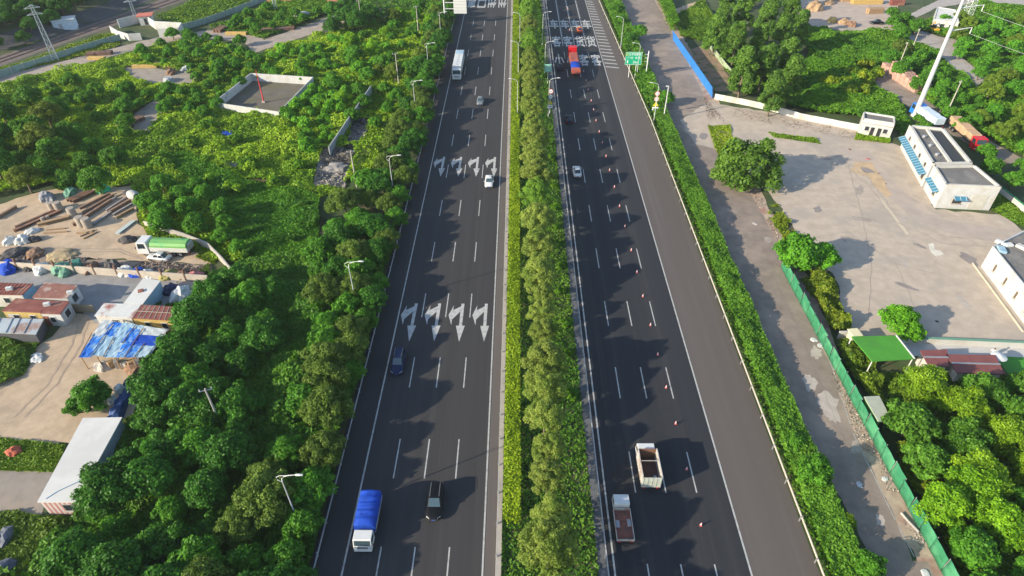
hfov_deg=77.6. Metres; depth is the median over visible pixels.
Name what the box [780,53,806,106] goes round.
tall tree
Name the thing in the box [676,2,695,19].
sandy clearing
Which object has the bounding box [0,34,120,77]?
railway fence
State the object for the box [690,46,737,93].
enclosure dirt
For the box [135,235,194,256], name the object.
truck
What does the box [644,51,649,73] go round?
sign gantry post
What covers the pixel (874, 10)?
timber stack
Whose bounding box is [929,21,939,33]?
excavator
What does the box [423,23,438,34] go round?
roadside tree
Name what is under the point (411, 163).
roadside tree
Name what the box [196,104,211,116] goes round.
bush
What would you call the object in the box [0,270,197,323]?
concrete street
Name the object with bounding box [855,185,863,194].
ground stain
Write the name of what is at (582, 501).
grass
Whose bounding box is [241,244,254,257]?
shrub
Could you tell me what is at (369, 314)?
roadside tree
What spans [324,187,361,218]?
roadside tree
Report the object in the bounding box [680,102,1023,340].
concrete lot
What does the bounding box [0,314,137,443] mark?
sand plaza
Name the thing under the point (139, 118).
timber stack
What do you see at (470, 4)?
road lettering
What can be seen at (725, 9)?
tall tree
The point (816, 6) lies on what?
junk heap
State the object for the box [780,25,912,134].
undergrowth
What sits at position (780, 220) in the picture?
weeds
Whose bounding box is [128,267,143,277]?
junk heap
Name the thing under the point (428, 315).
road arrow
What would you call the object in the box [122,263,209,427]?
weeds
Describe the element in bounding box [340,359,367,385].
roadside tree
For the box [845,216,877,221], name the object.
ground stain
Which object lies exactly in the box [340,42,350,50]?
roadside tree
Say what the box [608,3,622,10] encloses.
hedge tree
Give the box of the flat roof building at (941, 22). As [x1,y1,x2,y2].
[932,7,958,27]
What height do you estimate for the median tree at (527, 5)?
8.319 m
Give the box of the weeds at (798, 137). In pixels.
[768,131,820,143]
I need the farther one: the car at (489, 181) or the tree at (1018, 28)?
the tree at (1018, 28)
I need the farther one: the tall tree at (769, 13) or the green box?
the tall tree at (769, 13)
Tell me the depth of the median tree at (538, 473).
73.80 m
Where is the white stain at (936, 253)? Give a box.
[928,243,942,256]
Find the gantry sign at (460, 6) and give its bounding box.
[443,0,466,14]
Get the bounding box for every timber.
[44,231,67,233]
[46,227,65,230]
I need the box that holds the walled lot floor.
[225,81,304,110]
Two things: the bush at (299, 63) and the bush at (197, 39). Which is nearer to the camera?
the bush at (299, 63)
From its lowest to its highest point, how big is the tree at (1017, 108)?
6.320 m
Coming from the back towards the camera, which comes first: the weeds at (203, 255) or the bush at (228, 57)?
the bush at (228, 57)
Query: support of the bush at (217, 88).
on the ground at (886, 432)
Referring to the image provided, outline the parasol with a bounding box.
[990,351,1006,361]
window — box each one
[3,298,11,303]
[49,317,58,323]
[62,504,74,511]
[64,307,72,319]
[72,292,79,302]
[161,323,169,329]
[950,199,961,204]
[1001,277,1007,285]
[1011,290,1018,299]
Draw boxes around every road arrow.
[401,303,417,339]
[425,304,440,339]
[434,157,444,175]
[449,304,463,339]
[451,157,461,175]
[468,157,479,175]
[472,304,488,339]
[485,157,496,175]
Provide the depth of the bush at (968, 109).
159.11 m
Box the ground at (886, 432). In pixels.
[0,0,1023,575]
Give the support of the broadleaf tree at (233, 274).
on the ground at (886, 432)
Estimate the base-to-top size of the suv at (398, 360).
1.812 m
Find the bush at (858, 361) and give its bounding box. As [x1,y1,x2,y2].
[837,337,889,410]
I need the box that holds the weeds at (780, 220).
[767,204,811,273]
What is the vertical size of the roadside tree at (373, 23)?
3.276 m
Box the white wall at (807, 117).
[714,94,859,129]
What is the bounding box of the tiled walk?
[900,339,1023,356]
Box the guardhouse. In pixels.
[858,112,894,137]
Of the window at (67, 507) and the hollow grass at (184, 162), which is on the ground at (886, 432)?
the hollow grass at (184, 162)
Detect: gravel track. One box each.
[909,30,984,85]
[911,0,1023,16]
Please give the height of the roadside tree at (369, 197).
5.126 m
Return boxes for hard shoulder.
[585,0,819,575]
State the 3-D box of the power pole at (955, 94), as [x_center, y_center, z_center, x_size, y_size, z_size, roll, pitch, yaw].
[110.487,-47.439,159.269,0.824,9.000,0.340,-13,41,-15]
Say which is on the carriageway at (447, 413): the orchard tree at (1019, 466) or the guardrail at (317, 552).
the guardrail at (317, 552)
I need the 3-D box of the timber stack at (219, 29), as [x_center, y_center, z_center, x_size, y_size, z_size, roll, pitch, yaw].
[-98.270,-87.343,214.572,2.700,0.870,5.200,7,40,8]
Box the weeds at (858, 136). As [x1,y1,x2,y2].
[854,132,890,142]
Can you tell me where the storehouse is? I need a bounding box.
[972,231,1023,331]
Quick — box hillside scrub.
[0,0,75,25]
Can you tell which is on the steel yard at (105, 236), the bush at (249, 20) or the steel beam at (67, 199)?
the steel beam at (67, 199)
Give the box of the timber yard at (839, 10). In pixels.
[800,0,897,27]
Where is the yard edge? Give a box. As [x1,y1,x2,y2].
[0,256,211,273]
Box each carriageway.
[310,0,510,575]
[544,0,750,575]
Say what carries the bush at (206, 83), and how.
on the ground at (886, 432)
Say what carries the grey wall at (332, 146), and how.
on the ground at (886, 432)
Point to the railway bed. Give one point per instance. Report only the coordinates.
(76, 33)
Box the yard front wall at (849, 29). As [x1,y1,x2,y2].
[832,28,893,30]
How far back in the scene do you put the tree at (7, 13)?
205.08 m
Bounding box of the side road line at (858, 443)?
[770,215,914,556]
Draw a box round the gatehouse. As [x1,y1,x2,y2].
[136,12,153,25]
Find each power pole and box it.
[199,387,215,412]
[347,150,357,188]
[392,53,398,84]
[950,81,961,106]
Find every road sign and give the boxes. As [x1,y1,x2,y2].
[544,64,551,82]
[625,52,642,77]
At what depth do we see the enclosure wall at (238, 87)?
173.41 m
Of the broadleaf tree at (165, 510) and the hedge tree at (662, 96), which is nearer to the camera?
the broadleaf tree at (165, 510)
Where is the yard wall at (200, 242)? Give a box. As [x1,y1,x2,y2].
[143,221,229,268]
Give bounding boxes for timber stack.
[85,50,112,56]
[87,56,106,59]
[115,115,144,125]
[131,64,157,67]
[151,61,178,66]
[213,25,227,32]
[225,31,246,34]
[260,26,294,31]
[850,0,883,3]
[865,7,884,13]
[889,0,905,5]
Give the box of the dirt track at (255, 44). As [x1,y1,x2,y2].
[0,0,397,81]
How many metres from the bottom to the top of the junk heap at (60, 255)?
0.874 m
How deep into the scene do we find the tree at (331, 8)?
217.98 m
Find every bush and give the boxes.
[43,81,57,90]
[48,86,64,96]
[58,71,81,85]
[59,92,75,104]
[73,86,84,92]
[74,90,95,102]
[83,102,95,110]
[86,81,104,94]
[89,110,106,121]
[110,103,120,113]
[113,113,135,126]
[114,80,136,93]
[114,98,134,112]
[114,124,132,138]
[121,92,135,100]
[132,191,163,209]
[133,44,147,53]
[133,98,145,107]
[140,89,152,97]
[144,53,156,61]
[147,209,174,231]
[148,199,172,217]
[150,173,176,192]
[154,38,166,45]
[154,93,165,101]
[155,99,173,112]
[159,57,169,64]
[159,80,177,94]
[162,47,175,57]
[164,27,179,39]
[164,95,179,104]
[169,184,191,201]
[172,196,199,214]
[174,86,187,96]
[176,54,188,62]
[177,39,193,50]
[180,28,190,34]
[181,30,197,41]
[181,211,209,232]
[182,104,196,112]
[183,45,194,55]
[183,100,196,106]
[185,177,205,191]
[186,63,194,68]
[188,87,201,95]
[189,71,202,80]
[190,93,206,104]
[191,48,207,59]
[192,36,202,44]
[193,183,215,199]
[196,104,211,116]
[199,64,208,71]
[201,32,212,39]
[202,79,213,88]
[203,43,213,54]
[208,69,226,80]
[208,97,224,108]
[209,54,216,60]
[209,62,225,71]
[210,40,218,45]
[210,197,235,216]
[210,227,233,242]
[212,57,227,65]
[212,85,223,91]
[213,213,234,227]
[214,35,223,41]
[215,90,228,97]
[219,47,229,56]
[224,54,231,61]
[226,19,238,28]
[226,43,236,49]
[228,60,241,68]
[228,238,245,252]
[229,56,238,61]
[231,13,243,21]
[231,70,239,76]
[231,76,246,84]
[232,34,246,43]
[233,46,248,55]
[242,7,253,16]
[243,16,257,25]
[244,61,256,72]
[245,50,256,59]
[249,23,262,32]
[252,54,265,63]
[254,10,267,19]
[260,1,273,9]
[261,62,274,70]
[268,21,276,27]
[268,67,281,74]
[273,13,284,22]
[278,9,286,13]
[284,17,296,25]
[290,8,300,16]
[294,58,310,69]
[297,12,308,23]
[297,68,311,79]
[311,6,322,13]
[317,59,332,69]
[319,54,328,59]
[326,74,343,86]
[327,70,336,75]
[345,52,360,63]
[351,82,366,90]
[358,67,374,79]
[801,264,852,329]
[837,337,889,410]
[928,48,939,59]
[928,59,940,67]
[932,72,947,80]
[932,97,954,111]
[939,65,951,75]
[941,106,961,121]
[949,84,963,93]
[951,117,974,126]
[953,90,970,103]
[954,76,970,88]
[962,105,976,115]
[968,112,985,124]
[972,95,986,103]
[975,102,986,109]
[986,112,1000,123]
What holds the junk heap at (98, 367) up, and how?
on the sand plaza
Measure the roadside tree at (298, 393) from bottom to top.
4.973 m
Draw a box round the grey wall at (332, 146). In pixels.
[328,86,371,155]
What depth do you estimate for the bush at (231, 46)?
196.60 m
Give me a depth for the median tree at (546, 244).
107.96 m
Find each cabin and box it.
[0,282,36,306]
[2,298,50,324]
[32,282,83,303]
[40,301,75,325]
[50,15,78,29]
[94,303,140,324]
[124,278,163,304]
[132,304,179,330]
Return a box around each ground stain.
[699,133,707,139]
[764,237,771,242]
[790,177,805,185]
[802,374,817,391]
[811,345,821,358]
[813,206,821,212]
[817,390,838,416]
[818,156,831,159]
[826,407,840,422]
[832,267,843,275]
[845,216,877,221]
[851,440,862,453]
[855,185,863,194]
[861,167,874,172]
[876,513,884,527]
[894,282,919,290]
[956,295,970,310]
[959,252,977,266]
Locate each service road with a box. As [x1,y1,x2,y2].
[622,0,918,575]
[913,561,934,575]
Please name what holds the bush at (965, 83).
on the ground at (886, 432)
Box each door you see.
[43,316,52,325]
[868,127,874,135]
[876,128,881,136]
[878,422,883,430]
[966,195,989,209]
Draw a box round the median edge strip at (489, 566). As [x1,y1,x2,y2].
[484,0,510,575]
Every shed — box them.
[37,417,127,514]
[79,320,169,368]
[915,349,948,373]
[945,354,1004,381]
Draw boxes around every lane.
[837,148,1019,241]
[874,74,1021,166]
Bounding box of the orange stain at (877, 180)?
[850,162,891,196]
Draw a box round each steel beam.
[0,205,17,217]
[12,209,62,231]
[15,209,54,227]
[37,215,69,226]
[66,190,87,201]
[69,190,91,201]
[71,199,112,225]
[72,190,95,202]
[78,192,110,209]
[82,193,113,213]
[92,211,111,225]
[105,196,128,211]
[108,199,131,212]
[112,203,132,215]
[115,207,134,218]
[115,220,135,234]
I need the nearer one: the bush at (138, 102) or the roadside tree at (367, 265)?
the roadside tree at (367, 265)
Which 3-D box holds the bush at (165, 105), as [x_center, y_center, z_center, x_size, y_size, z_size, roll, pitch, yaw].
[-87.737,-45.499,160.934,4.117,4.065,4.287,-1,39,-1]
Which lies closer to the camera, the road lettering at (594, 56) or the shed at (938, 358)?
the shed at (938, 358)
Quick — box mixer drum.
[126,190,138,199]
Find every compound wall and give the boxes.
[109,26,141,40]
[117,15,182,37]
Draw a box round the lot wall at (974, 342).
[904,337,1023,347]
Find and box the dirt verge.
[655,0,947,575]
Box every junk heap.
[0,246,28,259]
[0,258,17,275]
[0,525,13,548]
[0,558,17,575]
[2,235,15,245]
[4,446,22,456]
[13,234,29,245]
[22,266,31,271]
[24,227,39,234]
[26,247,44,259]
[28,235,41,242]
[30,352,43,362]
[32,262,47,275]
[38,191,56,202]
[46,248,78,262]
[51,261,71,277]
[63,186,76,197]
[83,261,98,275]
[93,360,112,372]
[95,184,110,193]
[104,259,121,268]
[106,395,116,405]
[113,383,123,393]
[117,235,136,243]
[117,265,132,277]
[124,357,144,375]
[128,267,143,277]
[142,269,152,278]
[158,269,177,280]
[162,282,178,295]
[163,76,174,82]
[166,68,176,75]
[169,285,190,303]
[174,270,188,279]
[180,65,193,72]
[189,270,204,281]
[218,129,232,138]
[225,158,237,166]
[321,162,350,173]
[806,0,823,11]
[823,0,833,4]
[827,16,837,22]
[837,18,848,24]
[846,20,856,27]
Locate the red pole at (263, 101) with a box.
[256,72,265,102]
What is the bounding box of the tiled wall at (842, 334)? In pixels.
[837,331,848,338]
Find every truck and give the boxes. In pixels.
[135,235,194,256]
[350,489,381,551]
[568,45,580,75]
[610,494,634,542]
[634,443,662,487]
[909,102,946,127]
[947,116,987,149]
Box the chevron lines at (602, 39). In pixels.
[586,1,618,67]
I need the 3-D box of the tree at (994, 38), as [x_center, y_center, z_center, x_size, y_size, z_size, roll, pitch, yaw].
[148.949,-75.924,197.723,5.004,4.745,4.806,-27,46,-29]
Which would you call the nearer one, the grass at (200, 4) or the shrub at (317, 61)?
the shrub at (317, 61)
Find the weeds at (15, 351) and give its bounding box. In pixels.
[0,336,38,382]
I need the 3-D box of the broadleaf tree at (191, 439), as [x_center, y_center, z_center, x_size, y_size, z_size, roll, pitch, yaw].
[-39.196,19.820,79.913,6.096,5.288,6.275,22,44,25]
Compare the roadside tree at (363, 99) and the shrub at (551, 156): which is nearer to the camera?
the shrub at (551, 156)
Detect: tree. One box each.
[0,0,12,8]
[0,6,16,25]
[0,98,18,123]
[0,121,15,139]
[0,137,15,151]
[0,150,19,179]
[3,164,43,193]
[7,115,44,146]
[9,150,29,165]
[11,84,42,105]
[12,1,37,17]
[14,30,32,44]
[14,121,57,148]
[18,16,37,30]
[24,100,62,128]
[25,155,55,180]
[34,136,70,159]
[38,0,46,5]
[38,9,60,23]
[39,524,106,575]
[42,96,69,115]
[46,0,72,14]
[52,120,86,143]
[53,168,77,190]
[60,397,83,415]
[68,374,112,413]
[69,0,82,10]
[69,151,99,170]
[70,455,139,523]
[76,165,112,194]
[77,537,158,575]
[78,137,102,153]
[98,146,128,166]
[98,510,134,540]
[106,437,145,490]
[117,449,177,499]
[125,367,181,407]
[129,402,171,435]
[135,520,204,570]
[138,348,191,376]
[139,426,195,472]
[140,559,193,575]
[150,493,187,523]
[153,377,215,428]
[155,325,204,363]
[164,534,225,573]
[168,294,216,331]
[173,362,219,385]
[174,424,221,467]
[178,553,237,575]
[181,398,220,433]
[181,466,228,508]
[188,274,230,298]
[189,340,226,371]
[192,509,228,548]
[195,429,258,473]
[200,376,233,404]
[201,288,234,321]
[206,322,243,351]
[211,505,259,548]
[212,379,267,428]
[214,315,240,328]
[218,261,257,291]
[221,417,249,435]
[223,345,262,377]
[224,542,265,575]
[227,277,265,307]
[231,466,300,528]
[236,564,282,575]
[238,314,284,354]
[243,565,269,575]
[245,456,286,485]
[256,308,278,319]
[262,274,289,305]
[263,432,306,470]
[263,534,305,569]
[271,559,318,575]
[281,506,325,538]
[284,383,317,417]
[284,464,338,511]
[297,382,354,429]
[297,428,347,468]
[299,237,337,263]
[299,272,341,305]
[299,341,347,379]
[301,359,351,392]
[306,325,340,351]
[307,259,328,277]
[310,310,338,330]
[321,16,343,32]
[321,222,357,248]
[322,217,346,231]
[322,254,348,276]
[323,1,341,16]
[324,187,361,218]
[330,290,362,317]
[330,313,370,338]
[334,4,354,21]
[334,90,351,102]
[334,271,372,296]
[334,330,369,363]
[335,239,370,259]
[337,0,357,6]
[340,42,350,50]
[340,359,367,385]
[341,21,354,29]
[341,257,377,278]
[343,31,360,43]
[343,108,360,121]
[343,206,370,218]
[343,212,371,237]
[345,8,368,30]
[347,45,363,56]
[347,186,365,203]
[350,167,379,187]
[351,2,363,8]
[352,85,365,94]
[352,307,378,330]
[353,93,372,106]
[355,213,393,240]
[356,284,388,312]
[358,30,368,37]
[359,189,381,212]
[360,3,384,20]
[361,172,394,196]
[361,237,391,263]
[364,40,379,53]
[368,19,377,26]
[368,37,379,44]
[368,116,382,126]
[370,271,389,289]
[371,228,400,250]
[372,63,384,72]
[372,150,405,170]
[374,54,392,65]
[374,192,403,212]
[377,82,392,91]
[378,25,393,34]
[378,167,398,184]
[380,133,400,148]
[381,101,394,111]
[384,7,402,18]
[384,62,404,81]
[384,118,410,136]
[384,205,408,227]
[385,50,396,59]
[386,146,410,161]
[387,19,400,28]
[387,32,397,39]
[388,87,404,101]
[388,107,414,122]
[391,184,411,201]
[392,165,417,188]
[394,7,405,14]
[396,40,407,49]
[397,116,412,121]
[398,96,411,108]
[398,136,420,154]
[402,59,411,70]
[402,128,428,145]
[402,158,419,172]
[403,26,417,36]
[404,77,413,86]
[405,80,421,90]
[407,56,428,73]
[408,120,429,135]
[409,85,430,96]
[409,106,434,123]
[410,21,419,28]
[410,71,419,77]
[410,96,435,113]
[411,5,422,13]
[411,11,420,19]
[411,46,425,58]
[412,54,429,63]
[412,93,429,100]
[413,0,425,7]
[414,72,434,82]
[417,48,432,56]
[419,21,431,30]
[419,59,441,75]
[420,35,431,46]
[421,80,438,97]
[423,13,430,21]
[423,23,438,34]
[423,29,439,36]
[426,35,446,48]
[427,5,442,13]
[427,45,442,55]
[428,14,444,22]
[429,53,445,66]
[431,27,452,42]
[433,17,450,28]
[441,5,456,18]
[517,2,537,15]
[517,513,580,575]
[518,14,538,29]
[518,182,552,206]
[519,31,540,44]
[519,59,543,75]
[519,141,549,163]
[519,158,555,185]
[519,201,556,228]
[520,6,537,20]
[520,24,538,36]
[520,28,540,38]
[520,52,541,65]
[520,90,544,105]
[520,98,545,115]
[520,117,549,135]
[520,123,549,146]
[520,257,556,291]
[520,342,568,380]
[521,34,541,49]
[521,46,539,55]
[521,72,543,89]
[521,229,557,256]
[522,0,537,7]
[522,50,540,59]
[522,69,540,79]
[522,83,539,93]
[522,177,549,197]
[522,367,569,402]
[522,396,566,433]
[523,110,542,123]
[525,252,555,276]
[525,299,556,320]
[526,225,549,246]
[526,281,554,301]
[526,337,557,362]
[527,317,557,340]
[528,140,546,152]
[528,458,566,496]
[529,88,542,97]
[530,492,572,537]
[531,432,567,463]
[538,568,574,575]
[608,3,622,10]
[615,14,627,23]
[624,32,638,41]
[632,24,647,37]
[656,90,675,102]
[701,12,727,55]
[708,137,786,192]
[716,2,732,32]
[719,0,736,7]
[719,20,748,67]
[727,45,758,97]
[731,0,755,27]
[748,22,770,56]
[753,0,780,35]
[753,43,778,92]
[757,69,786,116]
[767,13,793,59]
[771,231,824,270]
[776,0,801,22]
[777,36,802,74]
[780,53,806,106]
[785,431,806,450]
[791,9,810,45]
[795,452,834,488]
[813,241,842,269]
[838,512,856,529]
[852,548,887,575]
[870,47,885,57]
[877,304,921,335]
[879,49,900,62]
[880,398,942,442]
[885,6,900,15]
[885,15,901,26]
[891,22,906,30]
[891,58,913,73]
[892,38,914,52]
[893,26,910,37]
[897,10,914,23]
[897,321,927,342]
[897,364,952,407]
[900,438,951,480]
[906,56,922,68]
[908,18,927,34]
[909,76,927,89]
[911,48,929,60]
[911,480,976,528]
[918,71,933,83]
[921,65,939,73]
[929,85,949,97]
[934,78,954,90]
[935,416,996,464]
[936,385,995,428]
[939,14,951,18]
[943,460,1004,512]
[945,26,969,44]
[948,524,1002,570]
[949,447,1015,499]
[952,47,967,59]
[953,10,968,20]
[953,36,974,49]
[958,371,1009,407]
[959,15,978,27]
[969,109,992,121]
[969,568,1003,575]
[970,30,983,40]
[970,65,989,79]
[970,496,1023,554]
[971,22,993,35]
[973,57,991,68]
[974,81,1005,98]
[975,143,998,158]
[978,17,986,24]
[979,157,1005,175]
[979,413,1023,457]
[980,41,1003,52]
[982,35,1000,44]
[983,50,1000,62]
[983,73,1005,83]
[985,103,1005,116]
[987,12,1003,21]
[989,120,1019,141]
[990,20,1009,34]
[997,67,1019,79]
[1000,29,1016,38]
[1000,394,1023,418]
[1001,170,1023,188]
[1003,79,1023,95]
[1004,39,1023,54]
[1005,33,1023,44]
[1005,369,1023,396]
[1007,451,1023,485]
[1008,116,1023,132]
[1010,24,1023,32]
[1010,102,1023,116]
[1010,554,1023,575]
[1011,156,1023,171]
[1012,484,1023,515]
[1013,60,1023,69]
[1014,12,1023,23]
[1015,138,1023,155]
[1018,68,1023,79]
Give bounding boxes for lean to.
[0,317,47,343]
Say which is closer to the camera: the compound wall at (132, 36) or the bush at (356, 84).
the bush at (356, 84)
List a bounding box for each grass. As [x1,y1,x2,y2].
[0,41,119,69]
[0,437,65,472]
[9,33,114,66]
[157,0,249,23]
[158,149,320,264]
[501,0,598,575]
[602,0,850,575]
[708,124,732,153]
[990,193,1023,225]
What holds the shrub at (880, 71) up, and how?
on the undergrowth at (826, 57)
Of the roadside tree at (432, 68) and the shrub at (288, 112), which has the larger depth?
the roadside tree at (432, 68)
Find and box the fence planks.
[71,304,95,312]
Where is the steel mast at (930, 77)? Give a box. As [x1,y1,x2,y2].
[911,0,984,116]
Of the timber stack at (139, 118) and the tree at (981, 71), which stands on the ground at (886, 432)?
the tree at (981, 71)
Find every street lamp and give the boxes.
[277,474,302,511]
[346,260,363,292]
[386,155,400,185]
[509,78,517,112]
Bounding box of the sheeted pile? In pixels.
[107,379,131,419]
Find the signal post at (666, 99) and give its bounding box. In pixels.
[664,86,668,113]
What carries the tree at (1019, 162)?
on the ground at (886, 432)
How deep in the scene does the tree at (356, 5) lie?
218.49 m
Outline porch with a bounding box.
[847,328,862,341]
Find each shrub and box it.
[146,155,166,167]
[179,134,195,147]
[197,117,214,128]
[199,155,212,161]
[202,173,215,183]
[222,179,245,191]
[227,133,243,143]
[237,155,262,171]
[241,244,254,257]
[246,225,261,231]
[254,204,260,210]
[266,174,281,186]
[268,51,284,58]
[268,124,278,131]
[274,42,288,53]
[279,106,296,119]
[283,140,297,148]
[286,233,296,241]
[288,96,303,108]
[289,47,308,57]
[289,157,310,171]
[291,116,310,127]
[296,43,306,51]
[297,127,314,138]
[297,200,311,205]
[298,136,319,153]
[300,89,311,100]
[303,52,316,64]
[304,93,325,108]
[304,106,315,115]
[306,44,323,52]
[306,213,319,226]
[307,82,325,94]
[312,41,324,46]
[315,50,329,57]
[315,57,331,65]
[316,113,331,123]
[316,130,335,143]
[318,124,332,131]
[320,98,345,114]
[322,76,340,89]
[323,89,338,98]
[326,33,339,42]
[327,45,335,52]
[327,62,344,69]
[330,93,344,103]
[339,34,359,44]
[340,83,353,93]
[348,60,364,72]
[366,57,375,63]
[378,41,390,49]
[547,153,554,159]
[550,183,558,188]
[550,202,561,209]
[555,239,561,248]
[555,286,566,294]
[557,260,566,269]
[559,317,572,327]
[564,348,573,356]
[565,385,578,401]
[819,75,841,83]
[840,75,852,80]
[844,84,858,93]
[845,66,858,72]
[856,68,876,84]
[856,83,870,93]
[858,58,875,67]
[872,67,884,77]
[913,114,926,121]
[914,122,931,126]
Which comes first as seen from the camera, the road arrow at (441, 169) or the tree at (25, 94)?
the road arrow at (441, 169)
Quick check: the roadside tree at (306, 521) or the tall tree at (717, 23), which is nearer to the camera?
the roadside tree at (306, 521)
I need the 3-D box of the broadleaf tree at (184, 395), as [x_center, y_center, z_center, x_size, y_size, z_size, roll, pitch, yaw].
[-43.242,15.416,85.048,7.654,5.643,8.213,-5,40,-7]
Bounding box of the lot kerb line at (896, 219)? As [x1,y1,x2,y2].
[879,198,908,234]
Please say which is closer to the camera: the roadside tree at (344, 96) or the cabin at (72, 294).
the cabin at (72, 294)
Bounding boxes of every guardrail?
[313,20,453,570]
[495,1,511,575]
[544,2,609,575]
[599,1,824,575]
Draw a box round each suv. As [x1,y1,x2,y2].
[390,347,406,374]
[425,482,444,520]
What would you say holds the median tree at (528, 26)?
on the ground at (886, 432)
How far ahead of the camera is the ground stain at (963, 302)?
105.22 m
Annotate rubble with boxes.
[313,147,353,187]
[346,117,367,148]
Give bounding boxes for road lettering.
[467,0,475,6]
[477,0,485,7]
[488,0,495,7]
[498,0,505,7]
[550,20,558,27]
[552,36,560,46]
[560,20,568,27]
[563,36,571,46]
[571,20,580,27]
[575,36,584,46]
[579,54,588,65]
[582,20,590,28]
[586,36,596,46]
[591,54,600,65]
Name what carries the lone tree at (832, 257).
on the ground at (886, 432)
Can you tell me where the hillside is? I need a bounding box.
[0,0,109,33]
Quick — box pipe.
[900,512,919,532]
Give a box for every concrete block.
[46,201,53,210]
[52,201,63,210]
[65,206,77,217]
[73,215,82,227]
[80,216,92,228]
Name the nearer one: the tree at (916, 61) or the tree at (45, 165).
the tree at (45, 165)
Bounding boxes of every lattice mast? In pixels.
[24,4,58,60]
[961,0,978,14]
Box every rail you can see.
[0,0,167,58]
[0,0,177,61]
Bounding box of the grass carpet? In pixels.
[999,357,1023,373]
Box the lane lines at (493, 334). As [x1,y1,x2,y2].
[341,0,752,575]
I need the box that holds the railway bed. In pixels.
[0,0,183,65]
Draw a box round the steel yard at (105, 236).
[0,186,209,264]
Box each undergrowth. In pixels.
[0,8,427,262]
[0,509,72,575]
[0,566,122,575]
[25,221,395,575]
[209,0,326,37]
[351,0,455,34]
[677,0,765,94]
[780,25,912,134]
[873,0,1023,154]
[883,371,1023,575]
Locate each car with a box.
[146,251,172,262]
[476,96,483,104]
[484,175,493,187]
[556,63,562,69]
[565,115,572,123]
[572,166,581,176]
[577,27,582,32]
[869,19,883,24]
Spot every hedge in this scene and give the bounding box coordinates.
[502,0,521,524]
[603,0,661,103]
[649,97,862,575]
[657,0,679,30]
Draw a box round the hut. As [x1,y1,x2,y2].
[863,396,887,430]
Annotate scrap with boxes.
[856,481,862,487]
[921,569,929,575]
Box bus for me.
[451,50,464,78]
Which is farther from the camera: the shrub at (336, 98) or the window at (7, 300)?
the shrub at (336, 98)
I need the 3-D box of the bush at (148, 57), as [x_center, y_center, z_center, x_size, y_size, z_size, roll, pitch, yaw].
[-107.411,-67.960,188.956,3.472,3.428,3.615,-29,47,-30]
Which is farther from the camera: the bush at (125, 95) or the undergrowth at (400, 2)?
the undergrowth at (400, 2)
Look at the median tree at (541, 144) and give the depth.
137.34 m
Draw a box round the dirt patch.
[881,61,931,92]
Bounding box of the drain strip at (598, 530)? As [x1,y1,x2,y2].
[541,0,607,575]
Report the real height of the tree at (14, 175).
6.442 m
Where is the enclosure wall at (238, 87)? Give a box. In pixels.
[216,73,313,118]
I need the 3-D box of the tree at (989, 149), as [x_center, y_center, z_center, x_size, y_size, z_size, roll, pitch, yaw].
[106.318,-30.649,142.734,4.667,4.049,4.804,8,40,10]
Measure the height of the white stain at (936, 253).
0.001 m
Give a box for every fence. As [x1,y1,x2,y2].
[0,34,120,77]
[182,0,266,27]
[673,30,712,96]
[710,45,731,73]
[781,261,959,575]
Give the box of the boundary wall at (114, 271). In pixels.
[0,258,207,281]
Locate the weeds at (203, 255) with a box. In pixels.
[136,212,225,263]
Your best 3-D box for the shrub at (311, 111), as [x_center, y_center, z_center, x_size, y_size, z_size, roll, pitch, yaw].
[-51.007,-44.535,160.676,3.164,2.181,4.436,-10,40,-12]
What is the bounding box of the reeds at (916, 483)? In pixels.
[895,440,981,575]
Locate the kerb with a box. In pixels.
[495,0,512,575]
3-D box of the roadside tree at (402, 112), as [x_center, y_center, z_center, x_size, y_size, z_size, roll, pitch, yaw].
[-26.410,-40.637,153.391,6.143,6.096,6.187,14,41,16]
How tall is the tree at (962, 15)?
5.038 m
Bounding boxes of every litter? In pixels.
[0,255,210,274]
[704,97,927,550]
[733,110,855,136]
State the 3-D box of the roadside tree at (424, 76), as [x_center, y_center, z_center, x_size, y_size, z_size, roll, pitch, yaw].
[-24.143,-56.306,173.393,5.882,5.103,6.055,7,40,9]
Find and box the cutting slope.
[0,0,152,49]
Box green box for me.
[71,258,82,273]
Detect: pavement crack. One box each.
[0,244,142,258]
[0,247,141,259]
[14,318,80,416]
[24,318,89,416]
[768,264,853,462]
[773,129,995,239]
[794,140,991,246]
[848,164,871,314]
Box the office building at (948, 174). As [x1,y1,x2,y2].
[899,125,1001,209]
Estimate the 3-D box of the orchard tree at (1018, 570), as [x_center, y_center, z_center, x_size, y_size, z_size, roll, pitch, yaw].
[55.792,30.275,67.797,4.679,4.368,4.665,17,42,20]
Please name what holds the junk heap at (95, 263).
on the concrete street
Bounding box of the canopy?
[848,335,914,372]
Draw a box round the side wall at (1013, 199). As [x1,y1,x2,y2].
[999,187,1023,211]
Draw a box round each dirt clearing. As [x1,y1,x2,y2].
[125,67,194,83]
[133,100,161,132]
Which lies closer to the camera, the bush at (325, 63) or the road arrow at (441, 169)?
the road arrow at (441, 169)
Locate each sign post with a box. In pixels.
[547,89,552,114]
[652,91,659,109]
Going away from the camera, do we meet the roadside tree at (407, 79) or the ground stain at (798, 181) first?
the ground stain at (798, 181)
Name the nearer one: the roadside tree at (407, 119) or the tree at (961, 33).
the roadside tree at (407, 119)
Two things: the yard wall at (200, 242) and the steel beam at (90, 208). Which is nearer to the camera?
the yard wall at (200, 242)
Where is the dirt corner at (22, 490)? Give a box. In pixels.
[0,470,53,516]
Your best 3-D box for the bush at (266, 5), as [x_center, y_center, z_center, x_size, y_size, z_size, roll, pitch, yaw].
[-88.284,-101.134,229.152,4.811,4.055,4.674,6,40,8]
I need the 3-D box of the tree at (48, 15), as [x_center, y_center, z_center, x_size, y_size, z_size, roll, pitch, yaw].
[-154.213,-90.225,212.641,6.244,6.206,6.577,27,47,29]

